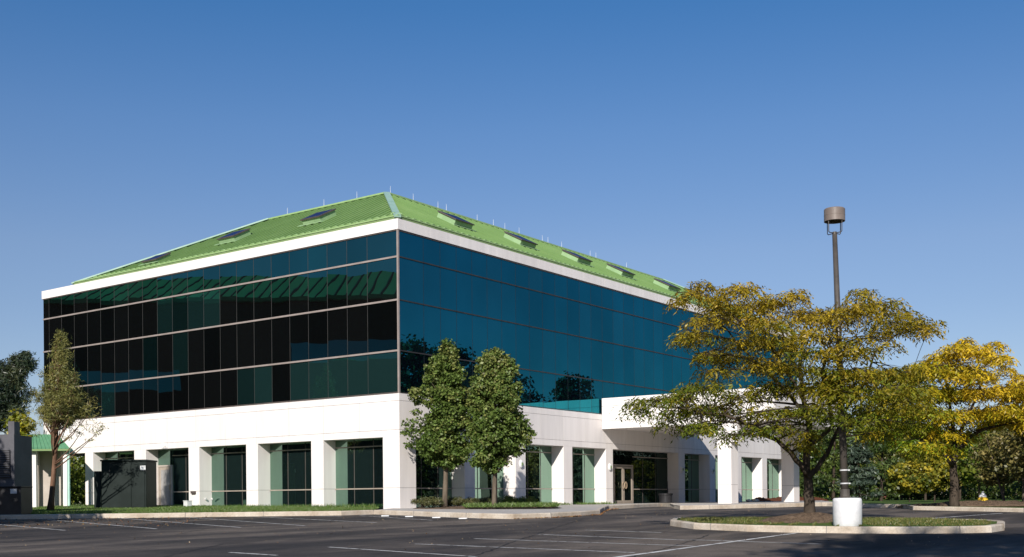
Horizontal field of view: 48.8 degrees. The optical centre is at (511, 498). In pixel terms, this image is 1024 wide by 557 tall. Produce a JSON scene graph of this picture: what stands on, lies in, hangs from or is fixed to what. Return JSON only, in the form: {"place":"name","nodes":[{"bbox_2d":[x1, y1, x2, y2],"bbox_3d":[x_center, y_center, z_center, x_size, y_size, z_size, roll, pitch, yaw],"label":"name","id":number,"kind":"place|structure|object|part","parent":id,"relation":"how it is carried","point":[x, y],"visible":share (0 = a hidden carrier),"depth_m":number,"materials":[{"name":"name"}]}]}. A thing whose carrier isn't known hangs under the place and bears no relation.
{"place":"outdoors","nodes":[
{"label":"outdoors","id":0,"kind":"place"},
{"bbox_2d":[462,501,559,507],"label":"lily grass","id":1,"kind":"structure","parent":0,"point":[515,504],"depth_m":45.18,"materials":[{"name":"green plant"}]},
{"bbox_2d":[0,506,1023,556],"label":"asphalt","id":2,"kind":"structure","parent":0,"point":[163,540],"depth_m":24.54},
{"bbox_2d":[45,519,155,528],"bbox_3d":[-13.650,0.767,36.268,0.105,0.168,13.018,0,0,-37],"label":"parking line","id":3,"kind":"object","parent":2,"relation":"on","point":[107,524],"visible":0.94,"depth_m":34.22,"materials":[{"name":"white paint"}]},
{"bbox_2d":[1,516,214,526],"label":"shade leaves","id":4,"kind":"object","parent":2,"relation":"on","point":[98,522],"visible":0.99,"depth_m":36.45,"materials":[{"name":"brown plant"}]},
{"bbox_2d":[124,518,231,526],"bbox_3d":[-11.040,0.742,36.486,0.098,0.160,12.115,0,0,-35],"label":"parking line","id":5,"kind":"object","parent":2,"relation":"on","point":[178,522],"visible":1,"depth_m":35.94,"materials":[{"name":"white paint"}]},
{"bbox_2d":[0,510,373,519],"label":"kerb","id":6,"kind":"structure","parent":2,"relation":"on","point":[196,514],"depth_m":41.70,"materials":[{"name":"concrete"}]},
{"bbox_2d":[190,517,304,525],"bbox_3d":[-8.977,0.716,37.026,0.098,0.147,10.932,0,0,-33],"label":"parking line","id":7,"kind":"object","parent":2,"relation":"on","point":[248,521],"visible":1,"depth_m":36.34,"materials":[{"name":"white paint"}]},
{"bbox_2d":[164,533,437,556],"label":"asphalt crack","id":8,"kind":"object","parent":2,"relation":"on","point":[258,540],"visible":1,"depth_m":22.83,"materials":[{"name":"grey asphalt"}]},
{"bbox_2d":[334,547,477,556],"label":"parking line","id":9,"kind":"object","parent":2,"relation":"on","point":[410,552],"visible":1,"depth_m":19.86,"materials":[{"name":"white paint"}]},
{"bbox_2d":[42,186,835,510],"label":"office building","id":10,"kind":"structure","parent":2,"relation":"on","point":[278,360],"depth_m":54.71,"materials":[{"name":"white concrete"}]},
{"bbox_2d":[105,451,133,459],"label":"window","id":11,"kind":"structure","parent":10,"relation":"in","point":[116,455],"depth_m":59.58,"materials":[{"name":"green glass"}]},
{"bbox_2d":[157,465,172,505],"bbox_3d":[-17.616,-0.574,57.316,1.180,2.300,0.156,0,0,36],"label":"side door","id":12,"kind":"structure","parent":10,"relation":"in","point":[164,472],"depth_m":57.31,"materials":[{"name":"beige metal"}]},
{"bbox_2d":[172,449,188,505],"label":"window","id":13,"kind":"structure","parent":10,"relation":"in","point":[180,491],"depth_m":56.65,"materials":[{"name":"black glass"}]},
{"bbox_2d":[211,446,246,505],"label":"window","id":14,"kind":"structure","parent":10,"relation":"in","point":[228,463],"depth_m":54.45,"materials":[{"name":"green glass"}]},
{"bbox_2d":[269,442,311,505],"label":"window","id":15,"kind":"structure","parent":10,"relation":"in","point":[290,463],"depth_m":51.92,"materials":[{"name":"green glass"}]},
{"bbox_2d":[335,439,382,509],"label":"window","id":16,"kind":"structure","parent":10,"relation":"in","point":[359,463],"depth_m":49.35,"materials":[{"name":"green glass"}]},
{"bbox_2d":[416,444,452,507],"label":"window","id":17,"kind":"structure","parent":10,"relation":"in","point":[429,481],"depth_m":49.59,"materials":[{"name":"black glass"}]},
{"bbox_2d":[475,451,503,502],"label":"window","id":18,"kind":"structure","parent":10,"relation":"in","point":[483,481],"depth_m":52.90,"materials":[{"name":"green glass"}]},
{"bbox_2d":[525,445,551,502],"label":"window","id":19,"kind":"structure","parent":10,"relation":"in","point":[538,458],"depth_m":56.48,"materials":[{"name":"green glass"}]},
{"bbox_2d":[572,448,594,504],"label":"window","id":20,"kind":"structure","parent":10,"relation":"in","point":[582,459],"depth_m":59.77,"materials":[{"name":"green glass"}]},
{"bbox_2d":[614,466,624,503],"bbox_3d":[5.929,-0.769,62.614,0.172,2.100,1.000,0,0,36],"label":"entrance door","id":21,"kind":"structure","parent":10,"relation":"in","point":[618,470],"depth_m":62.69,"materials":[{"name":"beige metal"}]},
{"bbox_2d":[623,466,632,503],"bbox_3d":[6.537,-0.774,63.445,0.172,2.100,1.000,0,0,36],"label":"entrance door","id":22,"kind":"structure","parent":10,"relation":"in","point":[627,471],"depth_m":63.49,"materials":[{"name":"beige metal"}]},
{"bbox_2d":[632,451,667,502],"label":"window","id":23,"kind":"structure","parent":10,"relation":"in","point":[649,468],"depth_m":65.44,"materials":[{"name":"black glass"}]},
{"bbox_2d":[685,454,699,502],"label":"window","id":24,"kind":"structure","parent":10,"relation":"in","point":[692,489],"depth_m":69.78,"materials":[{"name":"green glass"}]},
{"bbox_2d":[715,456,717,501],"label":"window","id":25,"kind":"structure","parent":10,"relation":"in","point":[716,457],"depth_m":72.59,"materials":[{"name":"green glass"}]},
{"bbox_2d":[741,458,752,500],"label":"window","id":26,"kind":"structure","parent":10,"relation":"in","point":[746,463],"depth_m":76.28,"materials":[{"name":"green glass"}]},
{"bbox_2d":[767,459,778,497],"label":"window","id":27,"kind":"structure","parent":10,"relation":"in","point":[772,465],"depth_m":79.77,"materials":[{"name":"green glass"}]},
{"bbox_2d":[25,510,967,549],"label":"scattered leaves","id":28,"kind":"object","parent":2,"relation":"on","point":[443,522],"visible":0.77,"depth_m":31.14,"materials":[{"name":"brown plant"}]},
{"bbox_2d":[468,520,578,556],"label":"asphalt crack","id":29,"kind":"object","parent":2,"relation":"on","point":[520,539],"visible":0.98,"depth_m":23.81,"materials":[{"name":"grey asphalt"}]},
{"bbox_2d":[429,544,634,552],"bbox_3d":[0.079,0.900,20.823,5.180,0.053,0.095,0,0,39],"label":"parking line","id":30,"kind":"object","parent":2,"relation":"on","point":[530,548],"visible":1,"depth_m":20.58,"materials":[{"name":"white paint"}]},
{"bbox_2d":[514,508,618,518],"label":"kerb leaves","id":31,"kind":"object","parent":2,"relation":"on","point":[573,516],"visible":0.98,"depth_m":38.68,"materials":[{"name":"brown plant"}]},
{"bbox_2d":[475,538,685,545],"bbox_3d":[1.280,0.861,22.640,5.358,0.055,0.096,0,0,39],"label":"parking line","id":32,"kind":"object","parent":2,"relation":"on","point":[587,542],"visible":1,"depth_m":22.40,"materials":[{"name":"white paint"}]},
{"bbox_2d":[374,502,832,518],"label":"kerb","id":33,"kind":"structure","parent":2,"relation":"on","point":[498,515],"depth_m":42.19,"materials":[{"name":"concrete"}]},
{"bbox_2d":[540,534,675,539],"bbox_3d":[2.085,0.825,24.508,0.098,0.050,4.284,0,0,-44],"label":"parking line","id":34,"kind":"object","parent":2,"relation":"on","point":[598,536],"visible":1,"depth_m":24.51,"materials":[{"name":"white paint"}]},
{"bbox_2d":[633,535,707,556],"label":"asphalt crack","id":35,"kind":"object","parent":2,"relation":"on","point":[671,546],"visible":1,"depth_m":21.33,"materials":[{"name":"grey asphalt"}]},
{"bbox_2d":[617,532,798,556],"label":"parking line","id":36,"kind":"object","parent":2,"relation":"on","point":[701,545],"visible":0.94,"depth_m":20.78,"materials":[{"name":"white paint"}]},
{"bbox_2d":[689,539,808,543],"bbox_3d":[4.717,0.840,22.209,2.960,0.033,0.098,0,0,42],"label":"parking line","id":37,"kind":"object","parent":2,"relation":"on","point":[749,541],"visible":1,"depth_m":22.29,"materials":[{"name":"white paint"}]},
{"bbox_2d":[677,516,996,526],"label":"island turf","id":38,"kind":"structure","parent":2,"relation":"on","point":[829,524],"depth_m":26.86,"materials":[{"name":"green plant"}]},
{"bbox_2d":[611,279,948,512],"bbox_3d":[6.622,-2.634,28.296,8.321,6.387,7.501,0,0,12],"label":"honey locust","id":39,"kind":"object","parent":38,"relation":"on","point":[829,392],"visible":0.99,"depth_m":27.25,"materials":[{"name":"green plant"}]},
{"bbox_2d":[759,512,832,522],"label":"tree mulch","id":40,"kind":"object","parent":38,"relation":"on","point":[810,517],"visible":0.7,"depth_m":27.65,"materials":[{"name":"brown wood"}]},
{"bbox_2d":[824,206,861,525],"bbox_3d":[7.627,-2.996,25.992,0.794,7.415,0.652,0,0,36],"label":"parking lamp","id":41,"kind":"object","parent":38,"relation":"on","point":[847,509],"visible":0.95,"depth_m":25.88,"materials":[{"name":"grey metal"}]},
{"bbox_2d":[670,517,1004,533],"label":"kerb","id":42,"kind":"structure","parent":2,"relation":"on","point":[991,528],"depth_m":25.54,"materials":[{"name":"concrete"}]},
{"bbox_2d":[827,503,1023,511],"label":"kerb","id":43,"kind":"structure","parent":2,"relation":"on","point":[986,509],"depth_m":42.14,"materials":[{"name":"concrete"}]},
{"bbox_2d":[887,532,1005,556],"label":"asphalt crack","id":44,"kind":"object","parent":2,"relation":"on","point":[936,545],"visible":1,"depth_m":20.22,"materials":[{"name":"grey asphalt"}]},
{"bbox_2d":[0,0,1023,502],"label":"sky","id":45,"kind":"structure","parent":0,"point":[680,142],"materials":[{"name":"blue"}]},
{"bbox_2d":[380,500,830,513],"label":"pavement","id":46,"kind":"structure","parent":0,"point":[570,508],"depth_m":44.65,"materials":[{"name":"concrete"}]},
{"bbox_2d":[464,497,480,503],"bbox_3d":[-1.775,0.159,48.263,0.845,0.480,1.025,0,0,-18],"label":"juniper shrub","id":47,"kind":"object","parent":46,"relation":"on","point":[476,500],"visible":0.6,"depth_m":48.03,"materials":[{"name":"green plant"}]},
{"bbox_2d":[413,506,560,508],"bbox_3d":[-1.032,0.323,46.800,6.394,0.132,2.498,0,0,-13],"label":"planting bed","id":48,"kind":"object","parent":46,"relation":"on","point":[456,507],"visible":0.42,"depth_m":45.80,"materials":[{"name":"green plant"}]},
{"bbox_2d":[410,496,433,507],"bbox_3d":[-3.680,0.145,45.918,0.936,0.538,0.868,0,0,15],"label":"juniper shrub","id":49,"kind":"object","parent":48,"relation":"on","point":[423,501],"visible":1,"depth_m":45.79,"materials":[{"name":"green plant"}]},
{"bbox_2d":[426,496,443,506],"bbox_3d":[-3.149,0.145,46.211,0.849,0.530,0.808,0,0,1],"label":"juniper shrub","id":50,"kind":"object","parent":48,"relation":"on","point":[438,502],"visible":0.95,"depth_m":46.00,"materials":[{"name":"green plant"}]},
{"bbox_2d":[400,338,474,506],"bbox_3d":[-2.965,-3.037,46.408,3.134,7.199,2.906,0,0,36],"label":"ornamental pear","id":51,"kind":"object","parent":48,"relation":"on","point":[443,443],"visible":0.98,"depth_m":45.83,"materials":[{"name":"green plant"}]},
{"bbox_2d":[448,496,463,506],"bbox_3d":[-2.430,0.134,47.260,1.032,0.545,1.021,0,0,-24],"label":"juniper shrub","id":52,"kind":"object","parent":48,"relation":"on","point":[458,501],"visible":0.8,"depth_m":47.01,"materials":[{"name":"green plant"}]},
{"bbox_2d":[457,347,536,508],"bbox_3d":[-0.543,-2.789,45.677,3.360,6.708,3.025,0,0,36],"label":"ornamental pear","id":53,"kind":"object","parent":48,"relation":"on","point":[493,400],"visible":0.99,"depth_m":45.13,"materials":[{"name":"green plant"}]},
{"bbox_2d":[498,495,515,502],"bbox_3d":[-0.250,0.080,51.060,0.950,0.606,0.941,0,0,36],"label":"juniper shrub","id":54,"kind":"object","parent":46,"relation":"on","point":[508,498],"visible":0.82,"depth_m":50.97,"materials":[{"name":"green plant"}]},
{"bbox_2d":[516,496,530,502],"bbox_3d":[0.374,0.103,52.009,1.012,0.558,0.660,0,0,-2],"label":"juniper shrub","id":55,"kind":"object","parent":46,"relation":"on","point":[524,499],"visible":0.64,"depth_m":51.88,"materials":[{"name":"green plant"}]},
{"bbox_2d":[524,496,537,502],"bbox_3d":[0.795,0.108,52.511,0.910,0.544,0.924,0,0,-1],"label":"juniper shrub","id":56,"kind":"object","parent":46,"relation":"on","point":[533,499],"visible":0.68,"depth_m":52.35,"materials":[{"name":"green plant"}]},
{"bbox_2d":[546,501,616,504],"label":"facade weeds","id":57,"kind":"object","parent":46,"relation":"on","point":[596,502],"visible":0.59,"depth_m":57.84,"materials":[{"name":"green plant"}]},
{"bbox_2d":[658,481,672,502],"bbox_3d":[8.747,-0.388,64.321,0.840,1.250,0.840,0,0,36],"label":"waste bin","id":58,"kind":"object","parent":46,"relation":"on","point":[665,497],"visible":0.92,"depth_m":64.01,"materials":[{"name":"black plastic"}]},
{"bbox_2d":[751,497,770,501],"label":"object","id":59,"kind":"object","parent":46,"relation":"on","point":[761,499],"visible":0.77,"depth_m":72.89,"materials":[{"name":"black"}]},
{"bbox_2d":[814,497,828,500],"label":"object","id":60,"kind":"object","parent":46,"relation":"on","point":[822,499],"visible":0.53,"depth_m":80.49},
{"bbox_2d":[827,496,1023,507],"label":"verge","id":61,"kind":"structure","parent":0,"point":[907,502],"depth_m":67.43,"materials":[{"name":"green plant"}]},
{"bbox_2d":[799,452,830,480],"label":"oak","id":62,"kind":"object","parent":61,"relation":"on","point":[800,455],"visible":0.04,"depth_m":121.18,"materials":[{"name":"green plant"}]},
{"bbox_2d":[799,429,847,490],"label":"oak","id":63,"kind":"object","parent":61,"relation":"on","point":[816,458],"visible":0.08,"depth_m":110.85,"materials":[{"name":"green plant"}]},
{"bbox_2d":[800,428,855,499],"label":"spruce","id":64,"kind":"object","parent":61,"relation":"on","point":[832,479],"visible":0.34,"depth_m":91.74,"materials":[{"name":"green plant"}]},
{"bbox_2d":[813,404,875,479],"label":"oak","id":65,"kind":"object","parent":61,"relation":"on","point":[837,454],"visible":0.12,"depth_m":103.98,"materials":[{"name":"green plant"}]},
{"bbox_2d":[834,436,885,498],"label":"spruce","id":66,"kind":"object","parent":61,"relation":"on","point":[858,456],"visible":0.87,"depth_m":65.68,"materials":[{"name":"green plant"}]},
{"bbox_2d":[848,425,904,500],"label":"spruce","id":67,"kind":"object","parent":61,"relation":"on","point":[884,467],"visible":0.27,"depth_m":83.65,"materials":[{"name":"green plant"}]},
{"bbox_2d":[865,435,904,499],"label":"oak","id":68,"kind":"object","parent":61,"relation":"on","point":[884,456],"visible":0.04,"depth_m":97.96,"materials":[{"name":"green plant"}]},
{"bbox_2d":[885,460,940,501],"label":"yellow maple","id":69,"kind":"object","parent":61,"relation":"on","point":[908,477],"visible":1,"depth_m":69.33,"materials":[{"name":"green plant"}]},
{"bbox_2d":[892,421,960,499],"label":"oak","id":70,"kind":"object","parent":61,"relation":"on","point":[925,494],"visible":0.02,"depth_m":91.91,"materials":[{"name":"green plant"}]},
{"bbox_2d":[914,452,959,501],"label":"yellow maple","id":71,"kind":"object","parent":61,"relation":"on","point":[941,467],"visible":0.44,"depth_m":73.20,"materials":[{"name":"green plant"}]},
{"bbox_2d":[854,336,1023,505],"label":"yellowing locust","id":72,"kind":"object","parent":61,"relation":"on","point":[950,453],"visible":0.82,"depth_m":42.76,"materials":[{"name":"yellow plant"}]},
{"bbox_2d":[896,500,1023,506],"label":"mulch bed","id":73,"kind":"object","parent":61,"relation":"on","point":[991,503],"visible":0.84,"depth_m":45.19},
{"bbox_2d":[978,491,987,500],"bbox_3d":[19.390,0.079,46.483,0.363,0.800,0.347,0,0,36],"label":"fire hydrant","id":74,"kind":"object","parent":73,"relation":"on","point":[982,496],"visible":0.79,"depth_m":46.41,"materials":[{"name":"metal"}]},
{"bbox_2d":[947,430,980,499],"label":"oak","id":75,"kind":"object","parent":61,"relation":"on","point":[960,483],"visible":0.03,"depth_m":95.91,"materials":[{"name":"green plant"}]},
{"bbox_2d":[956,436,1008,497],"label":"oak","id":76,"kind":"object","parent":61,"relation":"on","point":[967,473],"visible":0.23,"depth_m":83.66,"materials":[{"name":"green plant"}]},
{"bbox_2d":[964,429,1021,500],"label":"crab apple","id":77,"kind":"object","parent":61,"relation":"on","point":[988,476],"visible":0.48,"depth_m":65.54,"materials":[{"name":"green plant"}]},
{"bbox_2d":[974,401,1020,461],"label":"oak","id":78,"kind":"object","parent":61,"relation":"on","point":[987,433],"visible":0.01,"depth_m":111.58,"materials":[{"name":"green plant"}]},
{"bbox_2d":[989,421,1023,501],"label":"crab apple","id":79,"kind":"object","parent":61,"relation":"on","point":[1016,451],"visible":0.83,"depth_m":61.82,"materials":[{"name":"green plant"}]},
{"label":"lawn","id":80,"kind":"structure","parent":0,"visible":0},
{"bbox_2d":[0,421,32,511],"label":"louvred enclosure","id":81,"kind":"object","parent":80,"relation":"on","point":[15,458],"visible":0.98,"depth_m":43.11,"materials":[{"name":"grey paint"}]},
{"bbox_2d":[0,486,32,514],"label":"utility box","id":82,"kind":"object","parent":80,"relation":"on","point":[15,500],"visible":0.89,"depth_m":41.00,"materials":[{"name":"black metal"}]},
{"bbox_2d":[2,409,35,436],"bbox_3d":[-22.714,-1.787,51.933,1.725,4.822,1.327,0,0,12],"label":"young maple","id":83,"kind":"object","parent":80,"relation":"on","point":[17,416],"visible":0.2,"depth_m":51.82,"materials":[{"name":"green plant"}]},
{"bbox_2d":[0,350,39,433],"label":"pine","id":84,"kind":"object","parent":80,"relation":"on","point":[14,371],"visible":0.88,"depth_m":61.32,"materials":[{"name":"green plant"}]},
{"bbox_2d":[32,434,70,506],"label":"covered walkway","id":85,"kind":"structure","parent":80,"relation":"on","point":[42,456],"depth_m":59.31,"materials":[{"name":"white paint"}]},
{"bbox_2d":[21,329,108,509],"bbox_3d":[-19.084,-3.336,48.067,3.669,7.940,2.534,0,0,36],"label":"young deciduous tree","id":86,"kind":"object","parent":80,"relation":"on","point":[58,393],"visible":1,"depth_m":47.82,"materials":[{"name":"leaf"},{"name":"bark"}]},
{"bbox_2d":[70,461,80,495],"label":"oak","id":87,"kind":"object","parent":80,"relation":"on","point":[75,465],"visible":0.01,"depth_m":81.09,"materials":[{"name":"green plant"}]},
{"bbox_2d":[70,463,84,503],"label":"oak","id":88,"kind":"object","parent":80,"relation":"on","point":[77,483],"visible":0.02,"depth_m":96.87,"materials":[{"name":"green plant"}]},
{"bbox_2d":[94,459,157,507],"bbox_3d":[-17.730,-0.600,51.745,2.476,2.354,1.610,0,0,0],"label":"transformer cabinet","id":89,"kind":"object","parent":80,"relation":"on","point":[124,483],"visible":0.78,"depth_m":50.97,"materials":[{"name":"black metal"}]},
{"bbox_3d":[-17.756,-0.593,50.969,1.097,1.980,0.058,0,0,0],"label":"door","id":90,"kind":"part","parent":89,"relation":"part of","materials":[{"name":"green metal"}]},
{"bbox_3d":[-16.883,-0.600,50.984,0.578,1.980,0.028,0,0,0],"label":"door","id":91,"kind":"part","parent":89,"relation":"part of","materials":[{"name":"green metal"}]},
{"bbox_2d":[183,500,191,505],"bbox_3d":[-15.372,0.313,53.500,0.320,0.490,0.320,0,0,36],"label":"junction box","id":92,"kind":"object","parent":80,"relation":"on","point":[187,502],"visible":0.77,"depth_m":53.40,"materials":[{"name":"white metal"}]},
{"bbox_2d":[30,504,378,513],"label":"lawn grass","id":93,"kind":"structure","parent":80,"relation":"on","point":[78,508],"depth_m":45.70,"materials":[{"name":"green plant"}]},
{"bbox_2d":[198,503,379,506],"bbox_3d":[-10.562,0.281,50.948,12.081,0.234,0.867,0,0,36],"label":"hedge","id":94,"kind":"object","parent":80,"relation":"on","point":[344,505],"depth_m":49.46,"materials":[{"name":"green plant"}]},
{"bbox_3d":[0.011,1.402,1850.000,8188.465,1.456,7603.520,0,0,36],"label":"ground","id":95,"kind":"structure","parent":0,"visible":0},
{"bbox_2d":[70,456,85,504],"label":"oak","id":96,"kind":"object","parent":95,"relation":"on","point":[76,494],"visible":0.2,"depth_m":83.05,"materials":[{"name":"green plant"}]},
{"bbox_2d":[799,458,1021,499],"bbox_3d":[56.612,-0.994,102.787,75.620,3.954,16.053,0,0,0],"label":"wood","id":97,"kind":"object","parent":95,"relation":"on","point":[1015,493],"visible":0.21,"depth_m":101.03,"materials":[{"name":"green plant"}]}
]}

